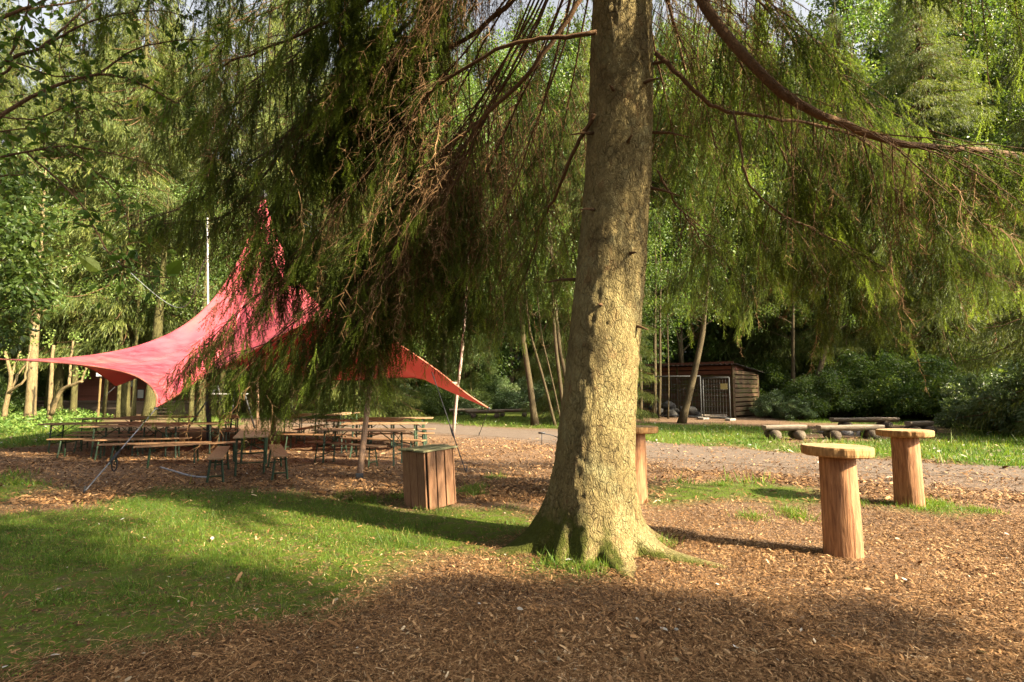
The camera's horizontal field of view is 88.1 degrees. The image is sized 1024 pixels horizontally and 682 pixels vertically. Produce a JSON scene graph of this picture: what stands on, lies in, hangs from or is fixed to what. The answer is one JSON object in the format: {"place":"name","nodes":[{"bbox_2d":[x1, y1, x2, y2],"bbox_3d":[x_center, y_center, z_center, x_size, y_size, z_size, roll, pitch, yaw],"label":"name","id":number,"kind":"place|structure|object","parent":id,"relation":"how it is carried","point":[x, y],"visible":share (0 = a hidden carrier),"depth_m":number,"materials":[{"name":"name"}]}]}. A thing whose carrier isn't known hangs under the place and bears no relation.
{"place":"outdoors","nodes":[
{"label":"outdoors","id":0,"kind":"place"},
{"bbox_2d":[0,0,980,361],"label":"sky","id":1,"kind":"structure","parent":0,"point":[23,3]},
{"bbox_2d":[0,405,1023,681],"bbox_3d":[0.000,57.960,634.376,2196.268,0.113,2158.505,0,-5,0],"label":"ground","id":2,"kind":"structure","parent":0,"point":[480,523],"depth_m":5.76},
{"bbox_2d":[0,375,25,413],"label":"understory shrub","id":3,"kind":"object","parent":2,"relation":"on","point":[17,399],"visible":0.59,"depth_m":30.37,"materials":[{"name":"green plant"}]},
{"bbox_2d":[0,27,41,382],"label":"spruce","id":4,"kind":"object","parent":2,"relation":"on","point":[14,78],"visible":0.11,"depth_m":43.87,"materials":[{"name":"green plant"}]},
{"bbox_2d":[1,323,43,419],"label":"forked shrub","id":5,"kind":"object","parent":2,"relation":"on","point":[11,387],"visible":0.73,"depth_m":23.84,"materials":[{"name":"beige plant"}]},
{"bbox_2d":[0,360,63,399],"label":"understory shrub","id":6,"kind":"object","parent":2,"relation":"on","point":[22,388],"visible":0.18,"depth_m":39.30,"materials":[{"name":"green plant"}]},
{"bbox_2d":[0,53,70,354],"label":"maple tree","id":7,"kind":"object","parent":2,"relation":"on","point":[19,281],"visible":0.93,"depth_m":9.58,"materials":[{"name":"green plant"}]},
{"bbox_2d":[12,20,69,358],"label":"spruce","id":8,"kind":"object","parent":2,"relation":"on","point":[43,55],"visible":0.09,"depth_m":48.97,"materials":[{"name":"green plant"}]},
{"bbox_2d":[1,144,86,424],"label":"mossy tree","id":9,"kind":"object","parent":2,"relation":"on","point":[30,406],"visible":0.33,"depth_m":25.25,"materials":[{"name":"green plant"}]},
{"bbox_2d":[0,406,113,434],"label":"ground cover","id":10,"kind":"object","parent":2,"relation":"on","point":[40,417],"visible":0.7,"depth_m":23.76,"materials":[{"name":"green plant"}]},
{"bbox_2d":[3,35,125,399],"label":"spruce","id":11,"kind":"object","parent":2,"relation":"on","point":[66,382],"visible":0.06,"depth_m":43.20,"materials":[{"name":"green plant"}]},
{"bbox_2d":[41,326,90,419],"bbox_3d":[-19.500,1.397,23.428,4.141,4.138,1.563,-2,-5,22],"label":"forked shrub","id":12,"kind":"object","parent":2,"relation":"on","point":[51,406],"visible":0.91,"depth_m":23.31,"materials":[{"name":"beige plant"}]},
{"bbox_2d":[0,0,143,415],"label":"spruce","id":13,"kind":"object","parent":2,"relation":"on","point":[60,336],"visible":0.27,"depth_m":31.11,"materials":[{"name":"green plant"}]},
{"bbox_2d":[43,193,117,416],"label":"mossy tree","id":14,"kind":"object","parent":2,"relation":"on","point":[74,398],"visible":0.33,"depth_m":29.08,"materials":[{"name":"green plant"}]},
{"bbox_2d":[37,422,141,452],"bbox_3d":[-11.365,2.594,14.260,2.200,0.769,0.598,1,-5,-10],"label":"folding table","id":15,"kind":"object","parent":2,"relation":"on","point":[83,423],"visible":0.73,"depth_m":14.15,"materials":[{"name":"wood"}]},
{"bbox_2d":[63,291,150,417],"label":"dry tree","id":16,"kind":"object","parent":2,"relation":"on","point":[104,404],"visible":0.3,"depth_m":29.75,"materials":[{"name":"green plant"}]},
{"bbox_2d":[0,0,230,320],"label":"elder tree","id":17,"kind":"object","parent":2,"relation":"on","point":[90,263],"visible":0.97,"depth_m":4.95,"materials":[{"name":"green plant"}]},
{"bbox_2d":[72,173,168,417],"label":"mossy tree","id":18,"kind":"object","parent":2,"relation":"on","point":[118,409],"visible":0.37,"depth_m":29.08,"materials":[{"name":"green plant"}]},
{"bbox_2d":[26,0,216,416],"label":"spruce","id":19,"kind":"object","parent":2,"relation":"on","point":[111,129],"visible":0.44,"depth_m":30.70,"materials":[{"name":"green plant"}]},
{"bbox_2d":[18,400,237,413],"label":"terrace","id":20,"kind":"structure","parent":2,"relation":"on","point":[86,404],"depth_m":35.14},
{"bbox_2d":[79,424,187,458],"bbox_3d":[-9.347,2.478,13.124,2.200,0.769,0.598,1,-5,-9],"label":"folding table","id":21,"kind":"object","parent":2,"relation":"on","point":[166,426],"visible":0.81,"depth_m":13.07,"materials":[{"name":"wood"}]},
{"bbox_2d":[83,437,191,459],"bbox_3d":[-8.957,2.580,12.693,2.200,0.472,0.300,1,-5,-15],"label":"folding bench","id":22,"kind":"object","parent":2,"relation":"on","point":[124,439],"visible":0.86,"depth_m":12.62,"materials":[{"name":"wood"}]},
{"bbox_2d":[100,189,190,415],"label":"mossy tree","id":23,"kind":"object","parent":2,"relation":"on","point":[134,397],"visible":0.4,"depth_m":29.56,"materials":[{"name":"green plant"}]},
{"bbox_2d":[99,5,198,343],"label":"spruce","id":24,"kind":"object","parent":2,"relation":"on","point":[178,17],"visible":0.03,"depth_m":47.13,"materials":[{"name":"green plant"}]},
{"bbox_2d":[78,352,230,399],"bbox_3d":[-26.616,2.626,41.029,10.987,4.020,7.400,0,-5,0],"label":"wooden hut","id":25,"kind":"object","parent":2,"relation":"on","point":[88,388],"visible":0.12,"depth_m":38.41,"materials":[{"name":"wood"}]},
{"bbox_2d":[97,441,211,464],"bbox_3d":[-8.015,2.528,11.899,2.200,0.472,0.300,1,-5,-14],"label":"folding bench","id":26,"kind":"object","parent":2,"relation":"on","point":[132,444],"visible":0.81,"depth_m":11.81,"materials":[{"name":"wood"}]},
{"bbox_2d":[120,173,211,419],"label":"mossy tree","id":27,"kind":"object","parent":2,"relation":"on","point":[150,395],"visible":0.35,"depth_m":28.85,"materials":[{"name":"green plant"}]},
{"bbox_2d":[119,20,216,331],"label":"spruce","id":28,"kind":"object","parent":2,"relation":"on","point":[196,56],"visible":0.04,"depth_m":48.88,"materials":[{"name":"green plant"}]},
{"bbox_2d":[131,422,229,453],"bbox_3d":[-8.626,2.530,13.833,2.200,0.769,0.598,0,-5,-5],"label":"folding table","id":29,"kind":"object","parent":2,"relation":"on","point":[202,423],"visible":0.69,"depth_m":13.70,"materials":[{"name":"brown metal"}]},
{"bbox_2d":[133,440,248,467],"bbox_3d":[-7.127,2.528,11.824,2.200,0.472,0.300,3,-6,-32],"label":"folding bench","id":30,"kind":"object","parent":2,"relation":"on","point":[182,444],"visible":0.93,"depth_m":11.62,"materials":[{"name":"wood"}]},
{"bbox_2d":[163,184,232,417],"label":"mossy tree","id":31,"kind":"object","parent":2,"relation":"on","point":[191,394],"visible":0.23,"depth_m":29.98,"materials":[{"name":"green plant"}]},
{"bbox_2d":[130,0,270,415],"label":"spruce","id":32,"kind":"object","parent":2,"relation":"on","point":[223,12],"visible":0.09,"depth_m":33.69,"materials":[{"name":"green plant"}]},
{"bbox_2d":[175,180,244,421],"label":"mossy tree","id":33,"kind":"object","parent":2,"relation":"on","point":[204,305],"visible":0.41,"depth_m":27.52,"materials":[{"name":"green plant"}]},
{"bbox_2d":[206,446,229,482],"bbox_3d":[-5.712,2.397,10.318,0.300,0.472,2.200,2,-6,-25],"label":"folding bench","id":34,"kind":"object","parent":2,"relation":"on","point":[219,452],"visible":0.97,"depth_m":9.67,"materials":[{"name":"wood"}]},
{"bbox_2d":[191,0,292,412],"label":"spruce","id":35,"kind":"object","parent":2,"relation":"on","point":[272,29],"visible":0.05,"depth_m":42.40,"materials":[{"name":"green plant"}]},
{"bbox_2d":[233,428,269,475],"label":"folding table","id":36,"kind":"object","parent":2,"relation":"on","point":[239,435],"visible":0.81,"depth_m":10.46,"materials":[{"name":"wood"}]},
{"bbox_2d":[267,341,276,440],"bbox_3d":[-7.939,-0.783,17.302,0.738,8.069,0.167,2,-6,-25],"label":"sail mast","id":37,"kind":"object","parent":2,"relation":"on","point":[273,435],"visible":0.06,"depth_m":17.06,"materials":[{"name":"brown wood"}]},
{"bbox_2d":[0,190,490,409],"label":"shade sail","id":38,"kind":"object","parent":37,"relation":"attached to","point":[151,363],"visible":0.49,"depth_m":14.51,"materials":[{"name":"red fabric"}]},
{"bbox_2d":[267,444,288,479],"bbox_3d":[-4.665,2.392,10.522,0.300,0.472,2.200,3,-6,-27],"label":"folding bench","id":39,"kind":"object","parent":2,"relation":"on","point":[280,450],"visible":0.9,"depth_m":9.86,"materials":[{"name":"wood"}]},
{"bbox_2d":[212,0,350,414],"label":"spruce","id":40,"kind":"object","parent":2,"relation":"on","point":[282,110],"visible":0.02,"depth_m":34.25,"materials":[{"name":"green plant"}]},
{"bbox_2d":[284,76,437,419],"bbox_3d":[-8.301,-6.277,29.791,8.488,23.337,8.468,0,-5,-3],"label":"spruce","id":41,"kind":"object","parent":2,"relation":"on","point":[397,397],"visible":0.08,"depth_m":28.37,"materials":[{"name":"green plant"}]},
{"bbox_2d":[311,428,414,465],"bbox_3d":[-3.332,2.365,11.843,2.200,0.769,0.598,-1,-5,9],"label":"folding table","id":42,"kind":"object","parent":2,"relation":"on","point":[394,431],"visible":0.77,"depth_m":11.80,"materials":[{"name":"wood"}]},
{"bbox_2d":[355,383,371,478],"bbox_3d":[-3.042,1.184,11.150,0.157,3.115,2.061,1,-5,-8],"label":"leaning pole","id":43,"kind":"object","parent":2,"relation":"on","point":[360,466],"visible":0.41,"depth_m":10.44,"materials":[{"name":"brown wood"}]},
{"bbox_2d":[341,422,427,450],"bbox_3d":[-3.395,2.581,14.171,2.200,0.768,0.598,0,-5,-4],"label":"folding table","id":44,"kind":"object","parent":2,"relation":"on","point":[415,433],"visible":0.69,"depth_m":13.98,"materials":[{"name":"wood"}]},
{"bbox_2d":[398,444,457,510],"bbox_3d":[-1.218,1.975,7.766,0.624,0.838,0.667,1,-7,-44],"label":"litter bin","id":45,"kind":"object","parent":2,"relation":"on","point":[429,476],"visible":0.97,"depth_m":7.56,"materials":[{"name":"wood"}]},
{"bbox_2d":[401,382,458,415],"bbox_3d":[-5.081,3.578,32.828,3.430,2.170,3.722,-3,-6,29],"label":"understory shrub","id":46,"kind":"object","parent":2,"relation":"on","point":[432,403],"visible":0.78,"depth_m":32.40,"materials":[{"name":"green plant"}]},
{"bbox_2d":[381,70,514,391],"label":"broadleaf tree","id":47,"kind":"object","parent":2,"relation":"on","point":[459,122],"visible":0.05,"depth_m":40.84,"materials":[{"name":"green plant"}]},
{"bbox_2d":[444,334,499,406],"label":"yew tree","id":48,"kind":"object","parent":2,"relation":"on","point":[486,394],"visible":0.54,"depth_m":35.48,"materials":[{"name":"green plant"}]},
{"bbox_2d":[421,69,528,379],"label":"broadleaf tree","id":49,"kind":"object","parent":2,"relation":"on","point":[475,99],"visible":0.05,"depth_m":45.66,"materials":[{"name":"green plant"}]},
{"bbox_2d":[431,25,564,376],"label":"broadleaf tree","id":50,"kind":"object","parent":2,"relation":"on","point":[492,71],"visible":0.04,"depth_m":52.52,"materials":[{"name":"green plant"}]},
{"bbox_2d":[475,375,523,409],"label":"evergreen shrub","id":51,"kind":"object","parent":2,"relation":"on","point":[505,398],"visible":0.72,"depth_m":38.66,"materials":[{"name":"green plant"}]},
{"bbox_2d":[0,437,1023,681],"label":"wood chips","id":52,"kind":"object","parent":2,"relation":"on","point":[534,663],"visible":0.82,"depth_m":3.92,"materials":[{"name":"wood"}]},
{"bbox_2d":[0,411,1023,677],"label":"grass","id":53,"kind":"structure","parent":2,"relation":"on","point":[1006,449],"depth_m":6.59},
{"bbox_2d":[0,417,1023,681],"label":"fallen leaves","id":54,"kind":"object","parent":2,"relation":"on","point":[568,559],"visible":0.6,"depth_m":4.57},
{"bbox_2d":[451,99,576,408],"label":"broadleaf tree","id":55,"kind":"object","parent":2,"relation":"on","point":[511,358],"visible":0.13,"depth_m":42.64,"materials":[{"name":"green plant"}]},
{"bbox_2d":[483,172,562,425],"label":"slim tree","id":56,"kind":"object","parent":2,"relation":"on","point":[534,419],"visible":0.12,"depth_m":24.37,"materials":[{"name":"green plant"}]},
{"bbox_2d":[475,3,573,347],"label":"broadleaf tree","id":57,"kind":"object","parent":2,"relation":"on","point":[534,54],"visible":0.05,"depth_m":58.09,"materials":[{"name":"green plant"}]},
{"bbox_2d":[499,251,568,426],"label":"slim tree","id":58,"kind":"object","parent":2,"relation":"on","point":[547,393],"visible":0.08,"depth_m":23.34,"materials":[{"name":"green plant"}]},
{"bbox_2d":[49,0,1023,582],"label":"spruce tree","id":59,"kind":"object","parent":2,"relation":"on","point":[409,258],"visible":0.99,"depth_m":6.99,"materials":[{"name":"green plant"}]},
{"bbox_2d":[516,375,559,410],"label":"evergreen shrub","id":60,"kind":"object","parent":2,"relation":"on","point":[541,388],"visible":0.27,"depth_m":39.14,"materials":[{"name":"green plant"}]},
{"bbox_2d":[510,201,577,402],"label":"slim tree","id":61,"kind":"object","parent":2,"relation":"on","point":[558,369],"visible":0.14,"depth_m":22.55,"materials":[{"name":"green plant"}]},
{"bbox_2d":[510,212,578,378],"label":"slim tree","id":62,"kind":"object","parent":2,"relation":"on","point":[563,366],"visible":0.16,"depth_m":24.20,"materials":[{"name":"green plant"}]},
{"bbox_2d":[535,4,591,330],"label":"broadleaf tree","id":63,"kind":"object","parent":2,"relation":"on","point":[577,40],"visible":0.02,"depth_m":53.41,"materials":[{"name":"green plant"}]},
{"bbox_2d":[502,45,655,376],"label":"broadleaf tree","id":64,"kind":"object","parent":2,"relation":"on","point":[563,75],"visible":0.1,"depth_m":41.35,"materials":[{"name":"green plant"}]},
{"bbox_2d":[509,39,660,423],"bbox_3d":[3.748,-5.763,27.817,7.977,21.824,8.525,1,-5,-7],"label":"spruce","id":65,"kind":"object","parent":2,"relation":"on","point":[552,363],"visible":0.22,"depth_m":27.03,"materials":[{"name":"green plant"}]},
{"bbox_2d":[635,425,657,503],"bbox_3d":[1.860,1.882,8.071,0.726,1.174,0.766,0,-5,0],"label":"bar table","id":66,"kind":"object","parent":2,"relation":"on","point":[641,462],"visible":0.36,"depth_m":7.89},
{"bbox_2d":[574,24,743,363],"bbox_3d":[11.193,-10.036,42.684,13.984,31.253,13.186,-2,-6,26],"label":"broadleaf tree","id":67,"kind":"object","parent":2,"relation":"on","point":[655,205],"visible":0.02,"depth_m":39.54,"materials":[{"name":"green plant"}]},
{"bbox_2d":[649,261,692,418],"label":"slim tree","id":68,"kind":"object","parent":2,"relation":"on","point":[657,329],"visible":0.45,"depth_m":30.08,"materials":[{"name":"green plant"}]},
{"bbox_2d":[642,201,700,417],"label":"slim tree","id":69,"kind":"object","parent":2,"relation":"on","point":[660,330],"visible":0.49,"depth_m":30.97,"materials":[{"name":"green plant"}]},
{"bbox_2d":[642,210,701,417],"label":"slim tree","id":70,"kind":"object","parent":2,"relation":"on","point":[654,339],"visible":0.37,"depth_m":30.75,"materials":[{"name":"green plant"}]},
{"bbox_2d":[637,361,763,417],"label":"wooden shed","id":71,"kind":"structure","parent":2,"relation":"on","point":[741,403],"depth_m":31.41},
{"bbox_2d":[661,198,757,422],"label":"slim tree","id":72,"kind":"object","parent":2,"relation":"on","point":[683,416],"visible":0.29,"depth_m":26.17,"materials":[{"name":"green plant"}]},
{"bbox_2d":[641,13,780,392],"bbox_3d":[12.690,-9.482,39.171,14.268,29.590,13.279,-5,-7,42],"label":"broadleaf tree","id":73,"kind":"object","parent":2,"relation":"on","point":[680,350],"visible":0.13,"depth_m":37.32,"materials":[{"name":"green plant"}]},
{"bbox_2d":[699,377,735,420],"bbox_3d":[10.863,3.057,28.142,0.600,2.284,1.780,4,-7,-41],"label":"fence panel","id":74,"kind":"object","parent":2,"relation":"on","point":[722,386],"visible":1,"depth_m":27.98,"materials":[{"name":"metal"}]},
{"bbox_2d":[647,37,798,358],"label":"broadleaf tree","id":75,"kind":"object","parent":2,"relation":"on","point":[704,247],"visible":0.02,"depth_m":41.42,"materials":[{"name":"green plant"}]},
{"bbox_2d":[659,18,840,363],"bbox_3d":[18.505,-9.613,40.793,13.828,30.145,15.317,0,-5,0],"label":"broadleaf tree","id":76,"kind":"object","parent":2,"relation":"on","point":[707,320],"visible":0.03,"depth_m":38.42,"materials":[{"name":"green plant"}]},
{"bbox_2d":[695,147,807,392],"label":"spruce","id":77,"kind":"object","parent":2,"relation":"on","point":[776,337],"visible":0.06,"depth_m":39.09,"materials":[{"name":"green plant"}]},
{"bbox_2d":[720,356,801,399],"bbox_3d":[17.415,2.976,35.828,6.547,3.980,5.718,0,-5,2],"label":"understory shrub","id":78,"kind":"object","parent":2,"relation":"on","point":[777,378],"visible":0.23,"depth_m":34.75,"materials":[{"name":"green plant"}]},
{"bbox_2d":[700,11,843,392],"bbox_3d":[19.096,-10.170,39.937,9.943,33.281,9.520,3,-6,-28],"label":"spruce","id":79,"kind":"object","parent":2,"relation":"on","point":[785,340],"visible":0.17,"depth_m":37.92,"materials":[{"name":"green plant"}]},
{"bbox_2d":[749,388,798,418],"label":"evergreen shrub","id":80,"kind":"object","parent":2,"relation":"on","point":[766,406],"visible":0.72,"depth_m":30.03,"materials":[{"name":"green plant"}]},
{"bbox_2d":[761,424,806,439],"bbox_3d":[9.086,3.037,17.656,1.346,0.484,0.611,0,-5,0],"label":"log bench","id":81,"kind":"object","parent":2,"relation":"on","point":[795,431],"visible":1,"depth_m":17.49,"materials":[{"name":"brown wood"}]},
{"bbox_2d":[749,209,826,386],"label":"slim tree","id":82,"kind":"object","parent":2,"relation":"on","point":[792,328],"visible":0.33,"depth_m":32.83,"materials":[{"name":"green plant"}]},
{"bbox_2d":[778,399,818,420],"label":"evergreen shrub","id":83,"kind":"object","parent":2,"relation":"on","point":[792,412],"visible":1,"depth_m":27.98,"materials":[{"name":"green plant"}]},
{"bbox_2d":[775,367,877,418],"bbox_3d":[17.656,2.934,29.820,5.459,2.956,4.428,0,-5,4],"label":"understory shrub","id":84,"kind":"object","parent":2,"relation":"on","point":[819,407],"visible":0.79,"depth_m":28.89,"materials":[{"name":"green plant"}]},
{"bbox_2d":[800,443,874,560],"bbox_3d":[3.360,1.650,5.412,0.681,1.154,0.661,0,-5,0],"label":"bar table","id":85,"kind":"object","parent":2,"relation":"on","point":[842,534],"visible":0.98,"depth_m":5.28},
{"bbox_2d":[790,221,885,385],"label":"slim tree","id":86,"kind":"object","parent":2,"relation":"on","point":[820,364],"visible":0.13,"depth_m":31.94,"materials":[{"name":"green plant"}]},
{"bbox_2d":[761,54,928,375],"bbox_3d":[24.925,-7.848,38.809,11.688,26.227,12.382,2,-5,-20],"label":"broadleaf tree","id":87,"kind":"object","parent":2,"relation":"on","point":[869,80],"visible":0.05,"depth_m":37.09,"materials":[{"name":"green plant"}]},
{"bbox_2d":[788,348,909,417],"bbox_3d":[19.967,2.461,30.947,7.621,4.151,6.429,4,-7,-41],"label":"understory shrub","id":88,"kind":"object","parent":2,"relation":"on","point":[837,398],"visible":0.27,"depth_m":29.67,"materials":[{"name":"green plant"}]},
{"bbox_2d":[816,424,884,439],"bbox_3d":[11.288,3.036,17.656,2.113,0.484,0.610,0,-5,0],"label":"log bench","id":89,"kind":"object","parent":2,"relation":"on","point":[833,431],"visible":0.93,"depth_m":17.52,"materials":[{"name":"brown wood"}]},
{"bbox_2d":[756,2,966,414],"bbox_3d":[23.047,-9.101,36.792,11.797,30.903,11.608,0,-5,2],"label":"spruce","id":90,"kind":"object","parent":2,"relation":"on","point":[807,333],"visible":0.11,"depth_m":35.28,"materials":[{"name":"green plant"}]},
{"bbox_2d":[772,0,951,330],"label":"broadleaf tree","id":91,"kind":"object","parent":2,"relation":"on","point":[850,13],"visible":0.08,"depth_m":45.63,"materials":[{"name":"green plant"}]},
{"bbox_2d":[829,417,899,427],"bbox_3d":[14.703,3.428,22.065,2.736,0.484,0.611,0,-5,0],"label":"log bench","id":92,"kind":"object","parent":2,"relation":"on","point":[887,422],"visible":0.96,"depth_m":21.92,"materials":[{"name":"brown wood"}]},
{"bbox_2d":[834,0,933,102],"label":"broadleaf tree","id":93,"kind":"object","parent":2,"relation":"on","point":[883,15],"visible":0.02,"depth_m":52.93,"materials":[{"name":"green plant"}]},
{"bbox_2d":[835,348,939,418],"bbox_3d":[21.000,2.425,29.897,5.695,4.032,6.970,1,-5,-11],"label":"understory shrub","id":94,"kind":"object","parent":2,"relation":"on","point":[879,391],"visible":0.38,"depth_m":28.28,"materials":[{"name":"green plant"}]},
{"bbox_2d":[875,428,934,507],"bbox_3d":[5.799,1.874,7.760,0.680,1.144,0.691,0,-5,0],"label":"bar table","id":95,"kind":"object","parent":2,"relation":"on","point":[908,483],"visible":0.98,"depth_m":7.63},
{"bbox_2d":[849,350,967,419],"bbox_3d":[21.941,2.406,28.876,5.770,3.882,6.729,3,-6,-33],"label":"understory shrub","id":96,"kind":"object","parent":2,"relation":"on","point":[905,369],"visible":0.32,"depth_m":28.03,"materials":[{"name":"green plant"}]},
{"bbox_2d":[828,62,1000,341],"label":"broadleaf tree","id":97,"kind":"object","parent":2,"relation":"on","point":[892,99],"visible":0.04,"depth_m":37.33,"materials":[{"name":"green plant"}]},
{"bbox_2d":[832,0,1023,414],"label":"spruce","id":98,"kind":"object","parent":2,"relation":"on","point":[941,51],"visible":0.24,"depth_m":33.20,"materials":[{"name":"green plant"}]},
{"bbox_2d":[872,353,996,419],"bbox_3d":[22.566,2.446,27.939,6.616,3.626,5.638,2,-5,-21],"label":"understory shrub","id":99,"kind":"object","parent":2,"relation":"on","point":[939,371],"visible":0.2,"depth_m":27.26,"materials":[{"name":"green plant"}]},
{"bbox_2d":[893,0,1023,351],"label":"broadleaf tree","id":100,"kind":"object","parent":2,"relation":"on","point":[972,44],"visible":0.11,"depth_m":35.51,"materials":[{"name":"green plant"}]},
{"bbox_2d":[933,370,1022,430],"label":"evergreen shrub","id":101,"kind":"object","parent":2,"relation":"on","point":[980,381],"visible":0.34,"depth_m":21.61,"materials":[{"name":"green plant"}]},
{"bbox_2d":[937,353,1023,421],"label":"evergreen shrub","id":102,"kind":"object","parent":2,"relation":"on","point":[966,383],"visible":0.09,"depth_m":25.00,"materials":[{"name":"green plant"}]},
{"bbox_2d":[946,0,1023,436],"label":"spruce","id":103,"kind":"object","parent":2,"relation":"on","point":[1005,331],"visible":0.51,"depth_m":18.95,"materials":[{"name":"green plant"}]},
{"bbox_2d":[949,0,1023,346],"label":"broadleaf tree","id":104,"kind":"object","parent":2,"relation":"on","point":[1001,127],"visible":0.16,"depth_m":35.88,"materials":[{"name":"green plant"}]},
{"bbox_2d":[954,357,1023,435],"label":"evergreen shrub","id":105,"kind":"object","parent":2,"relation":"on","point":[998,392],"visible":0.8,"depth_m":18.77,"materials":[{"name":"green plant"}]},
{"bbox_2d":[335,422,1023,478],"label":"path","id":106,"kind":"structure","parent":0,"point":[535,435],"depth_m":13.26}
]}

